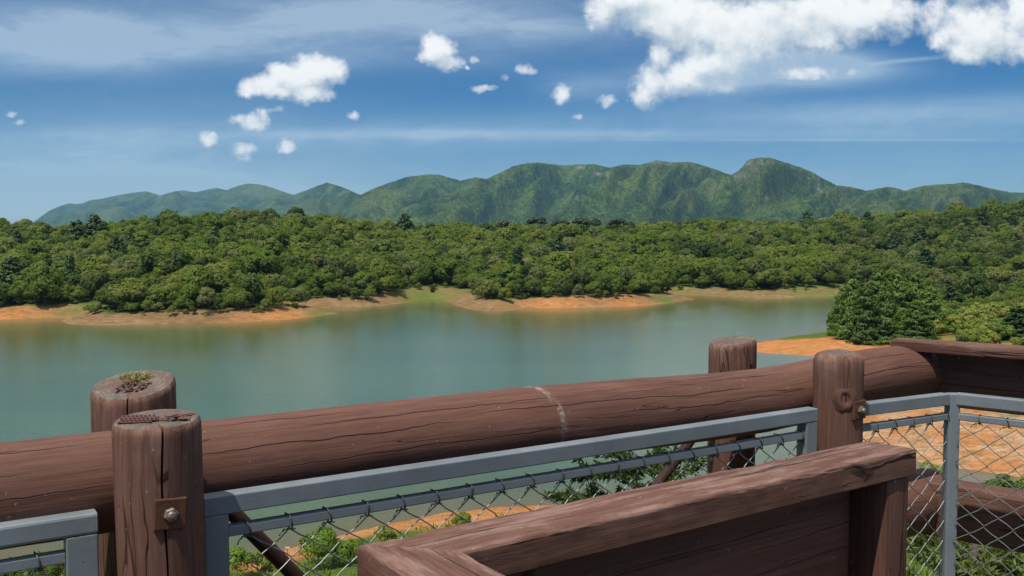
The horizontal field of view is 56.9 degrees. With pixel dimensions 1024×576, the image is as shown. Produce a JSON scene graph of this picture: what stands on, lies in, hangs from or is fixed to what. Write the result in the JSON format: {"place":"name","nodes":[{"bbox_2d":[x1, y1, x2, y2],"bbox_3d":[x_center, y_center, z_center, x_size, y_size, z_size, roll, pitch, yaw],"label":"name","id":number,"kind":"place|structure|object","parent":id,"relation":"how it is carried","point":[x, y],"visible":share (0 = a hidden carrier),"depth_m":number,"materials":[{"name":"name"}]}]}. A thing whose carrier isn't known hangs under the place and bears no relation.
{"place":"outdoors","nodes":[
{"label":"outdoors","id":0,"kind":"place"},
{"bbox_2d":[0,295,1023,558],"bbox_3d":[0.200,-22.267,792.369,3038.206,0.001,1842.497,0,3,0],"label":"water","id":1,"kind":"structure","parent":0,"point":[52,371],"depth_m":190.60,"materials":[{"name":"teal liquid"}]},
{"bbox_2d":[0,221,1023,575],"bbox_3d":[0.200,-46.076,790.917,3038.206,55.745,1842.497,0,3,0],"label":"ground","id":2,"kind":"structure","parent":0,"point":[68,311],"depth_m":270.74,"materials":[{"name":"orange soil"}]},
{"bbox_2d":[0,236,22,253],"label":"broadleaf tree","id":3,"kind":"object","parent":2,"relation":"on","point":[6,243],"visible":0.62,"depth_m":385.41,"materials":[{"name":"green plant"}]},
{"bbox_2d":[0,254,25,298],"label":"conifer tree","id":4,"kind":"object","parent":2,"relation":"on","point":[9,265],"visible":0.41,"depth_m":298.48,"materials":[{"name":"green plant"}]},
{"bbox_2d":[8,229,26,244],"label":"conifer tree","id":5,"kind":"object","parent":2,"relation":"on","point":[16,235],"visible":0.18,"depth_m":398.69,"materials":[{"name":"green plant"}]},
{"bbox_2d":[9,551,63,575],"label":"bush","id":6,"kind":"object","parent":2,"relation":"on","point":[51,569],"visible":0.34,"depth_m":66.91,"materials":[{"name":"green plant"}]},
{"bbox_2d":[22,262,63,300],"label":"broadleaf tree","id":7,"kind":"object","parent":2,"relation":"on","point":[37,269],"visible":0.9,"depth_m":291.00,"materials":[{"name":"green plant"}]},
{"bbox_2d":[27,276,62,306],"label":"broadleaf tree","id":8,"kind":"object","parent":2,"relation":"on","point":[42,283],"visible":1,"depth_m":285.49,"materials":[{"name":"green plant"}]},
{"bbox_2d":[62,254,79,275],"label":"conifer tree","id":9,"kind":"object","parent":2,"relation":"on","point":[69,265],"visible":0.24,"depth_m":303.11,"materials":[{"name":"green plant"}]},
{"bbox_2d":[60,273,86,284],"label":"dark tree","id":10,"kind":"object","parent":2,"relation":"on","point":[70,278],"visible":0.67,"depth_m":297.69,"materials":[{"name":"green plant"}]},
{"bbox_2d":[77,262,106,273],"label":"broadleaf tree","id":11,"kind":"object","parent":2,"relation":"on","point":[88,267],"visible":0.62,"depth_m":311.22,"materials":[{"name":"green plant"}]},
{"bbox_2d":[80,254,111,267],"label":"broadleaf tree","id":12,"kind":"object","parent":2,"relation":"on","point":[95,261],"visible":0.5,"depth_m":337.04,"materials":[{"name":"green plant"}]},
{"bbox_2d":[132,231,155,246],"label":"broadleaf tree","id":13,"kind":"object","parent":2,"relation":"on","point":[144,235],"visible":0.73,"depth_m":410.74,"materials":[{"name":"green plant"}]},
{"bbox_2d":[136,247,167,273],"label":"dark tree","id":14,"kind":"object","parent":2,"relation":"on","point":[147,257],"visible":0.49,"depth_m":311.29,"materials":[{"name":"green plant"}]},
{"bbox_2d":[148,238,169,251],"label":"broadleaf tree","id":15,"kind":"object","parent":2,"relation":"on","point":[160,245],"visible":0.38,"depth_m":362.19,"materials":[{"name":"green plant"}]},
{"bbox_2d":[153,246,193,275],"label":"dark tree","id":16,"kind":"object","parent":2,"relation":"on","point":[176,259],"visible":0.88,"depth_m":306.07,"materials":[{"name":"green plant"}]},
{"bbox_2d":[159,210,189,227],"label":"broadleaf tree","id":17,"kind":"object","parent":2,"relation":"on","point":[175,219],"visible":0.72,"depth_m":453.60,"materials":[{"name":"green plant"}]},
{"bbox_2d":[162,234,186,244],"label":"broadleaf tree","id":18,"kind":"object","parent":2,"relation":"on","point":[179,239],"visible":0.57,"depth_m":375.32,"materials":[{"name":"green plant"}]},
{"bbox_2d":[179,264,218,304],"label":"broadleaf tree","id":19,"kind":"object","parent":2,"relation":"on","point":[203,273],"visible":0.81,"depth_m":281.15,"materials":[{"name":"green plant"}]},
{"bbox_2d":[188,211,209,224],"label":"broadleaf tree","id":20,"kind":"object","parent":2,"relation":"on","point":[201,219],"visible":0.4,"depth_m":458.91,"materials":[{"name":"green plant"}]},
{"bbox_2d":[193,250,220,265],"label":"broadleaf tree","id":21,"kind":"object","parent":2,"relation":"on","point":[208,258],"visible":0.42,"depth_m":328.61,"materials":[{"name":"green plant"}]},
{"bbox_2d":[206,211,236,228],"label":"broadleaf tree","id":22,"kind":"object","parent":2,"relation":"on","point":[215,219],"visible":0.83,"depth_m":445.84,"materials":[{"name":"green plant"}]},
{"bbox_2d":[208,273,239,292],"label":"broadleaf tree","id":23,"kind":"object","parent":2,"relation":"on","point":[221,280],"visible":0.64,"depth_m":284.04,"materials":[{"name":"green plant"}]},
{"bbox_2d":[209,230,240,246],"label":"broadleaf tree","id":24,"kind":"object","parent":2,"relation":"on","point":[228,238],"visible":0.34,"depth_m":380.26,"materials":[{"name":"green plant"}]},
{"bbox_2d":[229,546,255,575],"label":"bush","id":25,"kind":"object","parent":2,"relation":"on","point":[237,557],"visible":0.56,"depth_m":68.31,"materials":[{"name":"green plant"}]},
{"bbox_2d":[233,245,261,264],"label":"broadleaf tree","id":26,"kind":"object","parent":2,"relation":"on","point":[244,252],"visible":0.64,"depth_m":345.52,"materials":[{"name":"green plant"}]},
{"bbox_2d":[237,274,264,307],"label":"dark tree","id":27,"kind":"object","parent":2,"relation":"on","point":[247,283],"visible":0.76,"depth_m":283.43,"materials":[{"name":"green plant"}]},
{"bbox_2d":[242,249,281,274],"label":"broadleaf tree","id":28,"kind":"object","parent":2,"relation":"on","point":[265,259],"visible":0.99,"depth_m":335.62,"materials":[{"name":"green plant"}]},
{"bbox_2d":[254,551,272,569],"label":"bush","id":29,"kind":"object","parent":2,"relation":"on","point":[265,563],"visible":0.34,"depth_m":70.55,"materials":[{"name":"green plant"}]},
{"bbox_2d":[258,229,289,248],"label":"broadleaf tree","id":30,"kind":"object","parent":2,"relation":"on","point":[281,236],"visible":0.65,"depth_m":387.55,"materials":[{"name":"green plant"}]},
{"bbox_2d":[275,220,302,234],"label":"broadleaf tree","id":31,"kind":"object","parent":2,"relation":"on","point":[295,225],"visible":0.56,"depth_m":437.72,"materials":[{"name":"green plant"}]},
{"bbox_2d":[280,247,312,266],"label":"broadleaf tree","id":32,"kind":"object","parent":2,"relation":"on","point":[302,257],"visible":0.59,"depth_m":354.32,"materials":[{"name":"green plant"}]},
{"bbox_2d":[287,242,316,254],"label":"broadleaf tree","id":33,"kind":"object","parent":2,"relation":"on","point":[304,245],"visible":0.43,"depth_m":381.76,"materials":[{"name":"green plant"}]},
{"bbox_2d":[309,254,329,268],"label":"grey tree","id":34,"kind":"object","parent":2,"relation":"on","point":[316,259],"visible":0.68,"depth_m":357.07,"materials":[{"name":"green plant"}]},
{"bbox_2d":[298,526,343,563],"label":"bush","id":35,"kind":"object","parent":2,"relation":"on","point":[327,540],"visible":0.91,"depth_m":70.58,"materials":[{"name":"green plant"}]},
{"bbox_2d":[324,252,358,281],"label":"grey tree","id":36,"kind":"object","parent":2,"relation":"on","point":[335,262],"visible":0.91,"depth_m":340.84,"materials":[{"name":"green plant"}]},
{"bbox_2d":[331,538,362,565],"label":"bush","id":37,"kind":"object","parent":2,"relation":"on","point":[347,544],"visible":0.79,"depth_m":71.33,"materials":[{"name":"green plant"}]},
{"bbox_2d":[347,233,372,246],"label":"broadleaf tree","id":38,"kind":"object","parent":2,"relation":"on","point":[362,241],"visible":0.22,"depth_m":452.62,"materials":[{"name":"green plant"}]},
{"bbox_2d":[367,251,393,265],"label":"broadleaf tree","id":39,"kind":"object","parent":2,"relation":"on","point":[384,256],"visible":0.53,"depth_m":386.73,"materials":[{"name":"green plant"}]},
{"bbox_2d":[371,239,396,253],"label":"broadleaf tree","id":40,"kind":"object","parent":2,"relation":"on","point":[383,245],"visible":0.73,"depth_m":429.99,"materials":[{"name":"green plant"}]},
{"bbox_2d":[373,524,396,541],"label":"bush","id":41,"kind":"object","parent":2,"relation":"on","point":[385,533],"visible":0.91,"depth_m":76.89,"materials":[{"name":"green plant"}]},
{"bbox_2d":[375,261,404,279],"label":"broadleaf tree","id":42,"kind":"object","parent":2,"relation":"on","point":[394,270],"visible":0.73,"depth_m":356.78,"materials":[{"name":"green plant"}]},
{"bbox_2d":[395,213,416,231],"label":"conifer tree","id":43,"kind":"object","parent":2,"relation":"on","point":[404,222],"visible":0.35,"depth_m":596.14,"materials":[{"name":"green plant"}]},
{"bbox_2d":[410,249,436,261],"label":"broadleaf tree","id":44,"kind":"object","parent":2,"relation":"on","point":[430,255],"visible":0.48,"depth_m":411.95,"materials":[{"name":"green plant"}]},
{"bbox_2d":[436,258,467,284],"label":"broadleaf tree","id":45,"kind":"object","parent":2,"relation":"on","point":[449,263],"visible":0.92,"depth_m":371.71,"materials":[{"name":"green plant"}]},
{"bbox_2d":[451,511,471,524],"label":"bush","id":46,"kind":"object","parent":2,"relation":"on","point":[458,519],"visible":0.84,"depth_m":80.83,"materials":[{"name":"green plant"}]},
{"bbox_2d":[491,228,518,241],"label":"broadleaf tree","id":47,"kind":"object","parent":2,"relation":"on","point":[508,234],"visible":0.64,"depth_m":502.94,"materials":[{"name":"green plant"}]},
{"bbox_2d":[495,263,524,279],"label":"broadleaf tree","id":48,"kind":"object","parent":2,"relation":"on","point":[507,268],"visible":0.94,"depth_m":342.46,"materials":[{"name":"green plant"}]},
{"bbox_2d":[526,245,549,257],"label":"grey tree","id":49,"kind":"object","parent":2,"relation":"on","point":[540,250],"visible":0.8,"depth_m":413.80,"materials":[{"name":"green plant"}]},
{"bbox_2d":[542,251,570,269],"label":"broadleaf tree","id":50,"kind":"object","parent":2,"relation":"on","point":[563,261],"visible":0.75,"depth_m":359.39,"materials":[{"name":"green plant"}]},
{"bbox_2d":[550,236,563,252],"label":"conifer tree","id":51,"kind":"object","parent":2,"relation":"on","point":[557,245],"visible":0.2,"depth_m":427.86,"materials":[{"name":"green plant"}]},
{"bbox_2d":[548,251,577,269],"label":"broadleaf tree","id":52,"kind":"object","parent":2,"relation":"on","point":[572,258],"visible":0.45,"depth_m":365.69,"materials":[{"name":"green plant"}]},
{"bbox_2d":[598,246,622,261],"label":"broadleaf tree","id":53,"kind":"object","parent":2,"relation":"on","point":[613,256],"visible":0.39,"depth_m":430.65,"materials":[{"name":"green plant"}]},
{"bbox_2d":[542,445,706,503],"bbox_3d":[1.385,8.825,11.091,2.543,14.278,2.417,0,3,0],"label":"araucaria tree","id":54,"kind":"object","parent":2,"relation":"on","point":[654,470],"visible":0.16,"depth_m":10.54,"materials":[{"name":"green plant"}]},
{"bbox_2d":[238,511,1023,575],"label":"grass","id":55,"kind":"structure","parent":2,"relation":"on","point":[923,571],"depth_m":69.84,"materials":[{"name":"green plant"}]},
{"bbox_2d":[623,254,652,272],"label":"broadleaf tree","id":56,"kind":"object","parent":2,"relation":"on","point":[635,259],"visible":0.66,"depth_m":380.63,"materials":[{"name":"green plant"}]},
{"bbox_2d":[641,231,667,244],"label":"broadleaf tree","id":57,"kind":"object","parent":2,"relation":"on","point":[659,240],"visible":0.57,"depth_m":480.83,"materials":[{"name":"green plant"}]},
{"bbox_2d":[653,251,682,269],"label":"broadleaf tree","id":58,"kind":"object","parent":2,"relation":"on","point":[665,254],"visible":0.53,"depth_m":410.23,"materials":[{"name":"green plant"}]},
{"bbox_2d":[685,257,713,276],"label":"broadleaf tree","id":59,"kind":"object","parent":2,"relation":"on","point":[694,267],"visible":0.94,"depth_m":393.37,"materials":[{"name":"green plant"}]},
{"bbox_2d":[690,240,714,257],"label":"dark tree","id":60,"kind":"object","parent":2,"relation":"on","point":[700,248],"visible":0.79,"depth_m":454.37,"materials":[{"name":"green plant"}]},
{"bbox_2d":[734,258,754,274],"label":"broadleaf tree","id":61,"kind":"object","parent":2,"relation":"on","point":[743,262],"visible":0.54,"depth_m":384.83,"materials":[{"name":"green plant"}]},
{"bbox_2d":[745,258,763,286],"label":"grey tree","id":62,"kind":"object","parent":2,"relation":"on","point":[755,264],"visible":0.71,"depth_m":377.99,"materials":[{"name":"green plant"}]},
{"bbox_2d":[773,246,793,257],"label":"broadleaf tree","id":63,"kind":"object","parent":2,"relation":"on","point":[783,250],"visible":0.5,"depth_m":435.91,"materials":[{"name":"green plant"}]},
{"bbox_2d":[817,258,842,282],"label":"grey tree","id":64,"kind":"object","parent":2,"relation":"on","point":[832,263],"visible":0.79,"depth_m":390.54,"materials":[{"name":"green plant"}]},
{"bbox_2d":[825,287,845,335],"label":"pine tree","id":65,"kind":"object","parent":2,"relation":"on","point":[833,318],"visible":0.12,"depth_m":224.94,"materials":[{"name":"green plant"}]},
{"bbox_2d":[828,278,861,339],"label":"pine tree","id":66,"kind":"object","parent":2,"relation":"on","point":[847,302],"visible":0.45,"depth_m":215.46,"materials":[{"name":"green plant"}]},
{"bbox_2d":[843,270,873,294],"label":"pine tree","id":67,"kind":"object","parent":2,"relation":"on","point":[853,274],"visible":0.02,"depth_m":236.08,"materials":[{"name":"green plant"}]},
{"bbox_2d":[843,283,884,344],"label":"pine tree","id":68,"kind":"object","parent":2,"relation":"on","point":[863,329],"visible":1,"depth_m":206.92,"materials":[{"name":"green plant"}]},
{"bbox_2d":[868,267,888,305],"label":"pine tree","id":69,"kind":"object","parent":2,"relation":"on","point":[877,283],"visible":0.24,"depth_m":240.73,"materials":[{"name":"green plant"}]},
{"bbox_2d":[872,285,901,343],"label":"pine tree","id":70,"kind":"object","parent":2,"relation":"on","point":[888,308],"visible":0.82,"depth_m":206.84,"materials":[{"name":"green plant"}]},
{"bbox_2d":[883,231,904,251],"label":"conifer tree","id":71,"kind":"object","parent":2,"relation":"on","point":[893,240],"visible":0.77,"depth_m":517.49,"materials":[{"name":"green plant"}]},
{"bbox_2d":[887,269,914,312],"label":"pine tree","id":72,"kind":"object","parent":2,"relation":"on","point":[898,283],"visible":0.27,"depth_m":235.21,"materials":[{"name":"green plant"}]},
{"bbox_2d":[905,270,927,312],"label":"pine tree","id":73,"kind":"object","parent":2,"relation":"on","point":[917,284],"visible":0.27,"depth_m":235.79,"materials":[{"name":"green plant"}]},
{"bbox_2d":[893,301,941,339],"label":"pine tree","id":74,"kind":"object","parent":2,"relation":"on","point":[916,322],"visible":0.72,"depth_m":201.53,"materials":[{"name":"green plant"}]},
{"bbox_2d":[908,226,932,245],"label":"conifer tree","id":75,"kind":"object","parent":2,"relation":"on","point":[920,233],"visible":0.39,"depth_m":517.66,"materials":[{"name":"green plant"}]},
{"bbox_2d":[914,249,940,270],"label":"conifer tree","id":76,"kind":"object","parent":2,"relation":"on","point":[925,257],"visible":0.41,"depth_m":398.32,"materials":[{"name":"green plant"}]},
{"bbox_2d":[913,285,951,333],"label":"pine tree","id":77,"kind":"object","parent":2,"relation":"on","point":[928,297],"visible":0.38,"depth_m":221.25,"materials":[{"name":"green plant"}]},
{"bbox_2d":[940,285,965,303],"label":"pine tree","id":78,"kind":"object","parent":2,"relation":"on","point":[951,294],"visible":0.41,"depth_m":269.22,"materials":[{"name":"green plant"}]},
{"bbox_2d":[943,315,963,325],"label":"shrub","id":79,"kind":"object","parent":2,"relation":"on","point":[955,319],"visible":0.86,"depth_m":222.73,"materials":[{"name":"green plant"}]},
{"bbox_2d":[906,534,1023,575],"bbox_3d":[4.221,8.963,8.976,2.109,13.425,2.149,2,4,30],"label":"bush","id":80,"kind":"object","parent":2,"relation":"on","point":[983,555],"visible":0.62,"depth_m":8.48,"materials":[{"name":"green plant"}]},
{"bbox_2d":[961,328,982,341],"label":"shrub","id":81,"kind":"object","parent":2,"relation":"on","point":[971,334],"visible":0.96,"depth_m":198.44,"materials":[{"name":"green plant"}]},
{"bbox_2d":[977,329,1001,343],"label":"shrub","id":82,"kind":"object","parent":2,"relation":"on","point":[995,336],"visible":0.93,"depth_m":193.14,"materials":[{"name":"green plant"}]},
{"bbox_2d":[984,320,1008,336],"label":"shrub","id":83,"kind":"object","parent":2,"relation":"on","point":[995,327],"visible":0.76,"depth_m":202.19,"materials":[{"name":"green plant"}]},
{"bbox_2d":[982,473,1016,487],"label":"bush","id":84,"kind":"object","parent":2,"relation":"on","point":[1006,478],"visible":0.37,"depth_m":87.25,"materials":[{"name":"green plant"}]},
{"bbox_2d":[1000,306,1023,337],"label":"pine tree","id":85,"kind":"object","parent":2,"relation":"on","point":[1015,319],"visible":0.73,"depth_m":204.49,"materials":[{"name":"green plant"}]},
{"bbox_2d":[0,0,1023,223],"label":"sky","id":86,"kind":"structure","parent":0,"point":[100,99],"materials":[{"name":"blue"}]},
{"bbox_2d":[33,157,1023,226],"bbox_3d":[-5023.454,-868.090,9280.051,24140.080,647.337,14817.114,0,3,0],"label":"mountains","id":87,"kind":"structure","parent":0,"point":[760,189],"depth_m":4920.12,"materials":[{"name":"green plant"}]},
{"bbox_2d":[357,441,915,575],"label":"sawn parapet","id":88,"kind":"structure","parent":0,"point":[840,511],"depth_m":2.25,"materials":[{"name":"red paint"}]},
{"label":"deck floor","id":89,"kind":"structure","parent":0,"visible":0},
{"bbox_2d":[0,336,942,575],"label":"log railing","id":90,"kind":"object","parent":89,"relation":"on","point":[142,468],"visible":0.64,"depth_m":2.76,"materials":[{"name":"brown wood"}]},
{"bbox_2d":[0,509,98,575],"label":"panel","id":91,"kind":"object","parent":90,"relation":"attached to","point":[78,554],"visible":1,"depth_m":2.24,"materials":[{"name":"blue paint"}]},
{"bbox_2d":[119,371,154,386],"bbox_3d":[-1.099,0.263,2.734,0.108,0.031,0.118,1,4,14],"label":"moss tuft","id":92,"kind":"object","parent":90,"relation":"on","point":[134,375],"visible":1,"depth_m":2.74,"materials":[{"name":"green plant"}]},
{"bbox_2d":[204,407,817,575],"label":"panel","id":93,"kind":"object","parent":90,"relation":"attached to","point":[219,507],"visible":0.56,"depth_m":2.82,"materials":[{"name":"blue paint"}]},
{"bbox_2d":[891,337,1023,552],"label":"side railing","id":94,"kind":"object","parent":90,"relation":"attached to","point":[991,369],"visible":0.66,"depth_m":4.28,"materials":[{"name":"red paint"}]},
{"bbox_2d":[863,392,1023,575],"bbox_3d":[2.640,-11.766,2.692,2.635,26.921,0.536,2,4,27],"label":"panel","id":95,"kind":"object","parent":89,"relation":"on","point":[951,416],"visible":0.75,"depth_m":4.03,"materials":[{"name":"blue paint"}]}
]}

